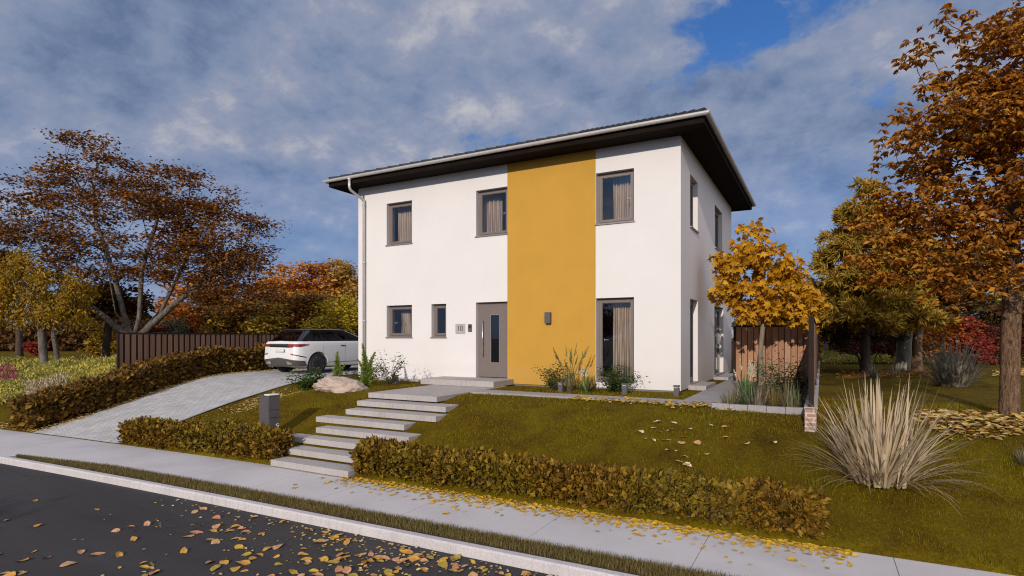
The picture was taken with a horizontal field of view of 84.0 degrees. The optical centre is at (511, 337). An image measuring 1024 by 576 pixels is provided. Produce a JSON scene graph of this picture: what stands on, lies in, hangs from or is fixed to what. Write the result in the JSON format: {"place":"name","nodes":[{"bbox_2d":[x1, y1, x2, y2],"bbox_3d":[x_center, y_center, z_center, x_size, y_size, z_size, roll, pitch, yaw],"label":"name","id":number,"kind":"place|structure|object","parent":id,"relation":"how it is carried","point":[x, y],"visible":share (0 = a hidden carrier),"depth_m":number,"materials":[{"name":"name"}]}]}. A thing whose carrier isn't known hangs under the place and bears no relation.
{"place":"outdoors","nodes":[
{"label":"outdoors","id":0,"kind":"place"},
{"bbox_2d":[0,355,115,404],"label":"flower meadow","id":1,"kind":"structure","parent":0,"point":[75,367],"depth_m":20.77,"materials":[{"name":"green plant"}]},
{"bbox_2d":[33,365,357,442],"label":"driveway","id":2,"kind":"structure","parent":0,"point":[184,400],"depth_m":16.31,"materials":[{"name":"concrete"}]},
{"bbox_2d":[264,329,357,373],"bbox_3d":[-6.954,0.501,21.986,2.240,1.617,4.817,0,0,31],"label":"parked car","id":3,"kind":"object","parent":2,"relation":"on","point":[286,350],"visible":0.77,"depth_m":20.30,"materials":[{"name":"white paint"}]},
{"bbox_2d":[0,463,554,575],"bbox_3d":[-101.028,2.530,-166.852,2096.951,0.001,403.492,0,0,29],"label":"road","id":4,"kind":"structure","parent":0,"point":[63,512],"depth_m":7.12,"materials":[{"name":"asphalt"}]},
{"bbox_2d":[73,499,555,575],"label":"leaf litter","id":5,"kind":"object","parent":4,"relation":"on","point":[360,569],"visible":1,"depth_m":6.71,"materials":[{"name":"yellow plant"}]},
{"bbox_2d":[0,455,637,575],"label":"kerb","id":6,"kind":"structure","parent":4,"relation":"on","point":[511,558],"depth_m":7.41,"materials":[{"name":"concrete"}]},
{"bbox_2d":[15,454,744,575],"bbox_3d":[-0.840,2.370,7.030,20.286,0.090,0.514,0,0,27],"label":"verge grass","id":7,"kind":"structure","parent":0,"point":[355,513],"depth_m":7.28,"materials":[{"name":"plant"}]},
{"bbox_2d":[0,429,1014,575],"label":"sidewalk","id":8,"kind":"structure","parent":0,"point":[578,532],"depth_m":7.52,"materials":[{"name":"concrete"}]},
{"bbox_2d":[325,477,858,568],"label":"leaf litter","id":9,"kind":"object","parent":8,"relation":"on","point":[805,546],"visible":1,"depth_m":7.43,"materials":[{"name":"yellow plant"}]},
{"bbox_2d":[0,338,1023,575],"bbox_3d":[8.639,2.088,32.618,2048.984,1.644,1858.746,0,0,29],"label":"ground","id":10,"kind":"structure","parent":0,"point":[985,390],"depth_m":8.82,"materials":[{"name":"plant"}]},
{"bbox_2d":[0,363,18,381],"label":"flower patch","id":11,"kind":"object","parent":10,"relation":"on","point":[7,376],"visible":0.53,"depth_m":20.93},
{"bbox_2d":[0,192,68,355],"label":"bare tree","id":12,"kind":"object","parent":10,"relation":"on","point":[19,342],"visible":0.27,"depth_m":39.86,"materials":[{"name":"brown plant"}]},
{"bbox_2d":[22,341,48,355],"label":"crimson shrub","id":13,"kind":"object","parent":10,"relation":"on","point":[31,349],"visible":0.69,"depth_m":39.69,"materials":[{"name":"red plant"}]},
{"bbox_2d":[21,371,69,394],"bbox_3d":[-14.316,1.568,17.501,1.285,1.083,3.181,0,0,-39],"label":"flower patch","id":14,"kind":"object","parent":10,"relation":"on","point":[34,387],"visible":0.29,"depth_m":17.64,"materials":[{"name":"plant"}]},
{"bbox_2d":[0,240,103,364],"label":"yellow willow","id":15,"kind":"object","parent":10,"relation":"on","point":[38,280],"visible":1,"depth_m":22.66,"materials":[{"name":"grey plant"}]},
{"bbox_2d":[0,312,166,350],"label":"woods","id":16,"kind":"object","parent":10,"relation":"on","point":[67,339],"visible":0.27,"depth_m":52.75,"materials":[{"name":"brown plant"}]},
{"bbox_2d":[77,320,117,356],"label":"yellow shrub","id":17,"kind":"object","parent":10,"relation":"on","point":[95,339],"visible":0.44,"depth_m":29.05,"materials":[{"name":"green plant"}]},
{"bbox_2d":[46,279,159,357],"bbox_3d":[-18.837,-0.654,26.036,4.868,4.129,3.102,0,0,2],"label":"dark tree","id":18,"kind":"object","parent":10,"relation":"on","point":[105,306],"visible":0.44,"depth_m":25.86,"materials":[{"name":"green plant"}]},
{"bbox_2d":[0,126,307,332],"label":"copper beech","id":19,"kind":"object","parent":10,"relation":"on","point":[156,207],"visible":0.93,"depth_m":24.30,"materials":[{"name":"brown plant"}]},
{"bbox_2d":[6,341,302,431],"bbox_3d":[-11.082,1.301,19.388,1.814,2.386,10.340,0,0,20],"label":"hedge","id":20,"kind":"object","parent":10,"relation":"on","point":[58,403],"visible":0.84,"depth_m":16.98,"materials":[{"name":"brown plant"}]},
{"bbox_2d":[133,316,200,334],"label":"dark red shrub","id":21,"kind":"object","parent":10,"relation":"on","point":[158,329],"visible":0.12,"depth_m":33.36,"materials":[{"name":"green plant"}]},
{"bbox_2d":[30,368,305,431],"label":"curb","id":22,"kind":"structure","parent":10,"relation":"on","point":[116,405],"depth_m":17.23,"materials":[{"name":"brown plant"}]},
{"bbox_2d":[153,314,195,334],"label":"grey green shrub","id":23,"kind":"object","parent":10,"relation":"on","point":[181,329],"visible":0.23,"depth_m":30.91,"materials":[{"name":"green plant"}]},
{"bbox_2d":[152,271,229,334],"bbox_3d":[-20.171,-1.615,35.770,4.964,6.050,4.237,0,0,-18],"label":"orange tree","id":24,"kind":"object","parent":10,"relation":"on","point":[178,312],"visible":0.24,"depth_m":35.23,"materials":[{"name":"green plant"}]},
{"bbox_2d":[115,415,294,462],"bbox_3d":[-6.553,2.071,11.973,5.170,0.822,0.636,0,0,26],"label":"hedge","id":25,"kind":"object","parent":10,"relation":"on","point":[243,439],"visible":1,"depth_m":11.64,"materials":[{"name":"brown plant"}]},
{"bbox_2d":[186,278,281,334],"bbox_3d":[-15.624,-0.979,32.131,5.693,4.777,3.683,0,0,9],"label":"pale trunk tree","id":26,"kind":"object","parent":10,"relation":"on","point":[194,298],"visible":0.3,"depth_m":31.48,"materials":[{"name":"brown plant"}]},
{"bbox_2d":[116,333,357,368],"bbox_3d":[-8.034,1.000,29.161,0.076,2.320,22.450,0,0,29],"label":"board fence","id":27,"kind":"object","parent":10,"relation":"on","point":[132,348],"visible":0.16,"depth_m":20.83,"materials":[{"name":"wood"}]},
{"bbox_2d":[198,295,294,334],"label":"olive tree","id":28,"kind":"object","parent":10,"relation":"on","point":[260,323],"visible":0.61,"depth_m":30.03,"materials":[{"name":"green plant"}]},
{"bbox_2d":[206,386,302,419],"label":"leaf litter","id":29,"kind":"object","parent":10,"relation":"on","point":[281,395],"visible":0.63,"depth_m":15.12,"materials":[{"name":"yellow plant"}]},
{"bbox_2d":[259,393,279,428],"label":"mailbox pillar","id":30,"kind":"structure","parent":10,"relation":"on","point":[269,408],"depth_m":11.61,"materials":[{"name":"stone"}]},
{"bbox_2d":[259,403,267,422],"bbox_3d":[-5.061,1.540,11.595,0.290,0.390,0.006,0,0,32],"label":"door","id":31,"kind":"structure","parent":30,"relation":"in","point":[263,407],"depth_m":11.59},
{"bbox_2d":[252,261,315,327],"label":"red gold tree","id":32,"kind":"object","parent":10,"relation":"on","point":[294,275],"visible":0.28,"depth_m":41.27,"materials":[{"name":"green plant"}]},
{"bbox_2d":[242,288,332,332],"bbox_3d":[-13.080,-0.731,33.032,5.617,4.282,4.256,0,0,29],"label":"brown tree","id":33,"kind":"object","parent":10,"relation":"on","point":[296,309],"visible":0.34,"depth_m":32.52,"materials":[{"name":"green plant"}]},
{"bbox_2d":[281,366,326,391],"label":"leafy shrub","id":34,"kind":"object","parent":10,"relation":"on","point":[305,384],"visible":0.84,"depth_m":15.15,"materials":[{"name":"green plant"}]},
{"bbox_2d":[279,290,337,316],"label":"gold tree","id":35,"kind":"object","parent":10,"relation":"on","point":[310,294],"visible":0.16,"depth_m":38.12,"materials":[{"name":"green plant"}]},
{"bbox_2d":[278,258,344,318],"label":"orange gold tree","id":36,"kind":"object","parent":10,"relation":"on","point":[314,269],"visible":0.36,"depth_m":42.64,"materials":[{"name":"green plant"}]},
{"bbox_2d":[271,456,356,477],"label":"step slab","id":37,"kind":"structure","parent":10,"relation":"on","point":[331,468],"depth_m":10.18,"materials":[{"name":"concrete"}]},
{"bbox_2d":[287,445,353,462],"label":"step slab","id":38,"kind":"structure","parent":10,"relation":"on","point":[326,453],"depth_m":10.63,"materials":[{"name":"concrete"}]},
{"bbox_2d":[292,433,359,448],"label":"step slab","id":39,"kind":"structure","parent":10,"relation":"on","point":[345,443],"depth_m":11.07,"materials":[{"name":"concrete"}]},
{"bbox_2d":[295,290,357,333],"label":"yellow green tree","id":40,"kind":"object","parent":10,"relation":"on","point":[340,313],"visible":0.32,"depth_m":29.57,"materials":[{"name":"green plant"}]},
{"bbox_2d":[317,256,357,329],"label":"pale gold tree","id":41,"kind":"object","parent":10,"relation":"on","point":[344,273],"visible":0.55,"depth_m":43.12,"materials":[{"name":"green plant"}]},
{"bbox_2d":[332,351,345,376],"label":"foxtail fern","id":42,"kind":"object","parent":10,"relation":"on","point":[337,370],"visible":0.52,"depth_m":15.40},
{"bbox_2d":[312,376,368,392],"bbox_3d":[-4.291,1.263,14.371,1.489,0.529,0.988,4,1,17],"label":"boulder","id":43,"kind":"object","parent":10,"relation":"on","point":[335,384],"visible":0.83,"depth_m":13.99,"materials":[{"name":"stone"}]},
{"bbox_2d":[316,415,415,430],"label":"step slab","id":44,"kind":"structure","parent":10,"relation":"on","point":[379,423],"depth_m":11.62,"materials":[{"name":"concrete"}]},
{"bbox_2d":[344,363,388,380],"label":"leafy shrub","id":45,"kind":"object","parent":10,"relation":"on","point":[373,374],"visible":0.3,"depth_m":15.69,"materials":[{"name":"green plant"}]},
{"bbox_2d":[357,345,375,385],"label":"foxtail fern","id":46,"kind":"object","parent":10,"relation":"on","point":[366,369],"visible":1,"depth_m":14.95,"materials":[{"name":"plant"}]},
{"bbox_2d":[316,425,420,442],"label":"step slab","id":47,"kind":"structure","parent":10,"relation":"on","point":[353,432],"depth_m":11.14,"materials":[{"name":"concrete"}]},
{"bbox_2d":[373,349,407,385],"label":"leafy shrub","id":48,"kind":"object","parent":10,"relation":"on","point":[391,374],"visible":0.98,"depth_m":15.10,"materials":[{"name":"green plant"}]},
{"bbox_2d":[346,407,446,421],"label":"step slab","id":49,"kind":"structure","parent":10,"relation":"on","point":[410,415],"depth_m":11.74,"materials":[{"name":"concrete"}]},
{"bbox_2d":[357,399,457,411],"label":"step slab","id":50,"kind":"structure","parent":10,"relation":"on","point":[420,406],"depth_m":12.11,"materials":[{"name":"concrete"}]},
{"bbox_2d":[368,385,504,401],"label":"walkway slab","id":51,"kind":"structure","parent":10,"relation":"on","point":[433,393],"depth_m":13.03,"materials":[{"name":"concrete"}]},
{"bbox_2d":[421,376,513,387],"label":"landing slab","id":52,"kind":"structure","parent":10,"relation":"on","point":[471,381],"depth_m":14.91,"materials":[{"name":"concrete"}]},
{"bbox_2d":[322,107,755,391],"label":"house","id":53,"kind":"structure","parent":10,"relation":"on","point":[570,253],"depth_m":15.03,"materials":[{"name":"white paint"}]},
{"bbox_2d":[385,305,412,337],"bbox_3d":[-3.347,-0.468,17.147,1.030,0.980,0.236,0,0,29],"label":"window","id":54,"kind":"structure","parent":53,"relation":"in","point":[392,335],"depth_m":17.25,"materials":[{"name":"grey glass"}]},
{"bbox_2d":[386,202,412,245],"bbox_3d":[-3.348,-3.413,17.145,1.030,1.290,0.230,0,0,29],"label":"window","id":55,"kind":"structure","parent":53,"relation":"in","point":[405,204],"depth_m":17.23,"materials":[{"name":"grey glass"}]},
{"bbox_2d":[398,207,410,240],"bbox_3d":[-3.227,-2.915,17.507,0.622,2.150,0.168,0,0,29],"label":"curtain","id":56,"kind":"object","parent":53,"relation":"hanging from","point":[404,224],"visible":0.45,"depth_m":17.52,"materials":[{"name":"fabric"}]},
{"bbox_2d":[402,309,411,335],"bbox_3d":[-3.169,-0.240,17.481,0.503,1.301,0.157,0,0,29],"label":"curtain","id":57,"kind":"object","parent":53,"relation":"hanging from","point":[406,320],"visible":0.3,"depth_m":17.48,"materials":[{"name":"fabric"}]},
{"bbox_2d":[430,304,446,337],"bbox_3d":[-2.070,-0.468,16.449,0.580,0.980,0.230,0,0,29],"label":"window","id":58,"kind":"structure","parent":53,"relation":"in","point":[436,335],"depth_m":16.55,"materials":[{"name":"grey glass"}]},
{"bbox_2d":[476,302,506,378],"bbox_3d":[-0.505,0.080,15.644,0.998,2.085,0.260,0,0,29],"label":"front door","id":59,"kind":"structure","parent":53,"relation":"in","point":[492,316],"depth_m":15.67,"materials":[{"name":"grey metal"}]},
{"bbox_2d":[476,188,507,236],"bbox_3d":[-0.519,-3.413,15.608,1.050,1.290,0.236,0,0,29],"label":"window","id":60,"kind":"structure","parent":53,"relation":"in","point":[504,190],"depth_m":15.71,"materials":[{"name":"grey glass"}]},
{"bbox_2d":[483,194,502,232],"bbox_3d":[-0.564,-2.915,16.064,0.672,2.150,0.167,0,0,29],"label":"curtain","id":61,"kind":"object","parent":53,"relation":"hanging from","point":[493,213],"visible":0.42,"depth_m":16.00,"materials":[{"name":"fabric"}]},
{"bbox_2d":[594,170,634,225],"bbox_3d":[2.543,-3.413,13.942,1.020,1.290,0.236,0,0,29],"label":"window","id":62,"kind":"structure","parent":53,"relation":"in","point":[630,172],"depth_m":13.99,"materials":[{"name":"grey glass"}]},
{"bbox_2d":[598,298,633,382],"bbox_3d":[2.578,0.073,14.007,0.956,2.071,0.089,0,0,29],"label":"window","id":63,"kind":"structure","parent":53,"relation":"in","point":[607,300],"depth_m":14.12,"materials":[{"name":"grey glass"}]},
{"bbox_2d":[613,303,630,377],"bbox_3d":[2.857,0.000,14.199,0.673,2.180,0.172,0,0,29],"label":"curtain","id":64,"kind":"object","parent":53,"relation":"hanging from","point":[621,333],"visible":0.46,"depth_m":14.23,"materials":[{"name":"fabric"}]},
{"bbox_2d":[613,177,630,218],"bbox_3d":[2.862,-2.915,14.201,0.672,2.150,0.171,0,0,29],"label":"curtain","id":65,"kind":"object","parent":53,"relation":"hanging from","point":[622,193],"visible":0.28,"depth_m":14.24,"materials":[{"name":"fabric"}]},
{"bbox_2d":[690,181,698,233],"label":"window","id":66,"kind":"structure","parent":53,"relation":"in","point":[691,185],"depth_m":14.86,"materials":[{"name":"grey glass"}]},
{"bbox_2d":[690,300,698,384],"bbox_3d":[4.567,0.112,14.523,0.231,2.140,1.040,0,0,29],"label":"window","id":67,"kind":"structure","parent":53,"relation":"in","point":[691,302],"depth_m":14.87,"materials":[{"name":"grey glass"}]},
{"bbox_2d":[714,307,724,375],"bbox_3d":[6.490,0.112,18.059,0.231,2.140,1.830,0,0,29],"label":"window","id":68,"kind":"structure","parent":53,"relation":"in","point":[716,371],"depth_m":18.70,"materials":[{"name":"grey glass"}]},
{"bbox_2d":[531,360,576,390],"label":"leafy shrub","id":69,"kind":"object","parent":10,"relation":"on","point":[550,381],"visible":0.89,"depth_m":13.77,"materials":[{"name":"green plant"}]},
{"bbox_2d":[553,343,588,390],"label":"reed grass","id":70,"kind":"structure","parent":10,"relation":"on","point":[569,383],"depth_m":13.55,"materials":[{"name":"plant"}]},
{"bbox_2d":[568,366,598,392],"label":"plume lily","id":71,"kind":"object","parent":10,"relation":"on","point":[586,384],"visible":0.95,"depth_m":13.30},
{"bbox_2d":[348,434,830,540],"bbox_3d":[0.488,2.071,8.402,7.391,0.723,0.619,0,0,27],"label":"hedge","id":72,"kind":"object","parent":10,"relation":"on","point":[678,494],"visible":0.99,"depth_m":7.84,"materials":[{"name":"brown plant"}]},
{"bbox_2d":[597,364,647,393],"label":"leafy shrub","id":73,"kind":"object","parent":10,"relation":"on","point":[614,384],"visible":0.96,"depth_m":13.17,"materials":[{"name":"green plant"}]},
{"bbox_2d":[568,396,735,409],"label":"leaf litter","id":74,"kind":"object","parent":10,"relation":"on","point":[657,402],"visible":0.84,"depth_m":11.12,"materials":[{"name":"yellow plant"}]},
{"bbox_2d":[688,381,715,390],"bbox_3d":[4.816,1.290,14.371,0.420,0.240,1.450,0,0,29],"label":"block step","id":75,"kind":"object","parent":10,"relation":"on","point":[701,385],"visible":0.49,"depth_m":13.82,"materials":[{"name":"concrete"}]},
{"bbox_2d":[726,359,766,397],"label":"plume lily","id":76,"kind":"object","parent":10,"relation":"on","point":[750,373],"visible":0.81,"depth_m":11.83,"materials":[{"name":"plant"}]},
{"bbox_2d":[712,403,804,414],"bbox_3d":[4.327,1.355,10.046,1.520,0.310,0.105,0,0,29],"label":"bed edging","id":77,"kind":"object","parent":10,"relation":"on","point":[770,409],"visible":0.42,"depth_m":9.97,"materials":[{"name":"concrete"}]},
{"bbox_2d":[724,381,808,406],"bbox_3d":[5.979,1.377,12.941,1.425,0.265,6.550,0,0,29],"label":"planting bed","id":78,"kind":"object","parent":10,"relation":"on","point":[769,384],"visible":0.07,"depth_m":12.83,"materials":[{"name":"soil"}]},
{"bbox_2d":[715,389,741,403],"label":"ornamental grass","id":79,"kind":"object","parent":78,"relation":"on","point":[731,400],"depth_m":10.52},
{"bbox_2d":[732,384,761,403],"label":"ornamental grass","id":80,"kind":"object","parent":78,"relation":"on","point":[742,400],"depth_m":10.60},
{"bbox_2d":[737,382,777,405],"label":"ornamental grass","id":81,"kind":"object","parent":78,"relation":"on","point":[757,395],"depth_m":10.23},
{"bbox_2d":[705,217,832,384],"bbox_3d":[6.660,-0.902,14.765,2.970,4.329,2.207,0,0,29],"label":"young maple","id":82,"kind":"object","parent":78,"relation":"on","point":[785,277],"visible":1,"depth_m":14.51,"materials":[{"name":"yellow plant"}]},
{"bbox_2d":[759,384,785,405],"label":"ornamental grass","id":83,"kind":"object","parent":78,"relation":"on","point":[774,403],"depth_m":10.35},
{"bbox_2d":[749,349,821,397],"bbox_3d":[5.555,0.749,11.689,1.183,1.062,1.021,0,0,7],"label":"leafy shrub","id":84,"kind":"object","parent":78,"relation":"on","point":[765,373],"visible":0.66,"depth_m":11.63,"materials":[{"name":"green plant"}]},
{"bbox_2d":[775,387,804,406],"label":"ornamental grass","id":85,"kind":"object","parent":78,"relation":"on","point":[786,403],"depth_m":10.04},
{"bbox_2d":[775,362,816,399],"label":"leafy shrub","id":86,"kind":"object","parent":78,"relation":"on","point":[800,381],"visible":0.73,"depth_m":11.19,"materials":[{"name":"green plant"}]},
{"bbox_2d":[784,380,814,405],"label":"ornamental grass","id":87,"kind":"object","parent":78,"relation":"on","point":[804,397],"depth_m":10.37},
{"bbox_2d":[733,325,808,382],"bbox_3d":[7.360,0.615,16.048,2.090,1.910,0.076,0,0,29],"label":"screen fence","id":88,"kind":"object","parent":10,"relation":"on","point":[792,341],"visible":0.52,"depth_m":16.04,"materials":[{"name":"wood"}]},
{"bbox_2d":[804,361,819,431],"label":"garden wall","id":89,"kind":"structure","parent":10,"relation":"on","point":[811,416],"depth_m":8.85,"materials":[{"name":"red brick"}]},
{"bbox_2d":[809,316,818,406],"bbox_3d":[9.580,0.533,17.909,0.076,1.747,20.180,0,0,29],"label":"boundary fence","id":90,"kind":"object","parent":89,"relation":"on","point":[813,351],"visible":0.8,"depth_m":9.05,"materials":[{"name":"wood"}]},
{"bbox_2d":[731,291,987,351],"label":"woods","id":91,"kind":"object","parent":10,"relation":"on","point":[733,323],"visible":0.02,"depth_m":45.02,"materials":[{"name":"brown plant"}]},
{"bbox_2d":[818,320,911,366],"bbox_3d":[13.644,-0.033,22.238,3.874,2.653,2.488,0,0,-3],"label":"multi stem shrub","id":92,"kind":"object","parent":10,"relation":"on","point":[837,337],"visible":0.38,"depth_m":22.06,"materials":[{"name":"green plant"}]},
{"bbox_2d":[860,361,883,378],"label":"grass tuft","id":93,"kind":"object","parent":10,"relation":"on","point":[874,374],"visible":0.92,"depth_m":17.41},
{"bbox_2d":[793,175,961,371],"bbox_3d":[12.723,-2.291,20.370,5.057,7.341,5.301,0,0,29],"label":"tree","id":94,"kind":"object","parent":10,"relation":"on","point":[897,312],"visible":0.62,"depth_m":19.69,"materials":[{"name":"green plant"}]},
{"bbox_2d":[830,334,924,362],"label":"dark red shrub","id":95,"kind":"object","parent":10,"relation":"on","point":[874,346],"visible":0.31,"depth_m":27.63,"materials":[{"name":"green plant"}]},
{"bbox_2d":[837,370,935,376],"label":"leaf litter","id":96,"kind":"object","parent":10,"relation":"on","point":[881,372],"visible":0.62,"depth_m":19.04,"materials":[{"name":"brown plant"}]},
{"bbox_2d":[792,378,1000,526],"bbox_3d":[4.840,1.249,7.433,2.632,1.619,2.535,0,0,29],"label":"grass clump","id":97,"kind":"object","parent":10,"relation":"on","point":[875,455],"visible":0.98,"depth_m":7.17,"materials":[{"name":"plant"}]},
{"bbox_2d":[821,349,1023,363],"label":"flower border","id":98,"kind":"object","parent":10,"relation":"on","point":[831,356],"visible":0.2,"depth_m":26.96,"materials":[{"name":"green plant"}]},
{"bbox_2d":[835,0,1023,416],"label":"russet chestnut","id":99,"kind":"object","parent":10,"relation":"on","point":[997,144],"visible":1,"depth_m":9.22,"materials":[{"name":"brown plant"}]},
{"bbox_2d":[894,227,968,369],"bbox_3d":[15.610,-1.568,22.290,4.170,5.892,3.759,0,0,29],"label":"pale trunk tree","id":100,"kind":"object","parent":10,"relation":"on","point":[903,353],"visible":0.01,"depth_m":22.04,"materials":[{"name":"orange plant"}]},
{"bbox_2d":[907,334,996,386],"bbox_3d":[11.495,0.590,14.811,2.542,1.436,2.454,0,0,29],"label":"grass clump","id":101,"kind":"object","parent":10,"relation":"on","point":[951,370],"visible":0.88,"depth_m":14.54,"materials":[{"name":"plant"}]},
{"bbox_2d":[922,314,989,363],"bbox_3d":[19.297,-0.016,25.456,3.379,2.787,3.084,0,0,29],"label":"orange shrub","id":102,"kind":"object","parent":10,"relation":"on","point":[935,334],"visible":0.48,"depth_m":25.00,"materials":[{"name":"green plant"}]},
{"bbox_2d":[911,245,1002,371],"bbox_3d":[16.167,-1.120,21.336,4.452,4.996,3.400,0,0,29],"label":"brown tree","id":103,"kind":"object","parent":10,"relation":"on","point":[969,303],"visible":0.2,"depth_m":20.99,"materials":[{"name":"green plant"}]},
{"bbox_2d":[908,408,1023,440],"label":"leaf litter","id":104,"kind":"object","parent":10,"relation":"on","point":[973,415],"visible":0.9,"depth_m":8.62,"materials":[{"name":"yellow plant"}]},
{"bbox_2d":[943,294,1000,351],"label":"olive tree","id":105,"kind":"object","parent":10,"relation":"on","point":[978,312],"visible":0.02,"depth_m":28.93,"materials":[{"name":"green plant"}]},
{"bbox_2d":[946,316,999,364],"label":"crimson shrub","id":106,"kind":"object","parent":10,"relation":"on","point":[978,339],"visible":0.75,"depth_m":24.19,"materials":[{"name":"red plant"}]},
{"bbox_2d":[968,324,1023,364],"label":"dark red shrub","id":107,"kind":"object","parent":10,"relation":"on","point":[992,336],"visible":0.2,"depth_m":26.01,"materials":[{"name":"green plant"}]},
{"bbox_2d":[971,295,1023,363],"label":"brown tree","id":108,"kind":"object","parent":10,"relation":"on","point":[991,313],"visible":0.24,"depth_m":27.54,"materials":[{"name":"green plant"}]},
{"bbox_2d":[0,0,1023,337],"label":"sky","id":109,"kind":"structure","parent":0,"point":[276,99],"materials":[{"name":"blue"}]},
{"bbox_2d":[470,390,719,405],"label":"garden path","id":110,"kind":"structure","parent":0,"point":[533,394],"depth_m":12.18,"materials":[{"name":"concrete"}]},
{"bbox_2d":[684,378,754,401],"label":"side path","id":111,"kind":"structure","parent":0,"point":[710,394],"depth_m":12.98,"materials":[{"name":"concrete"}]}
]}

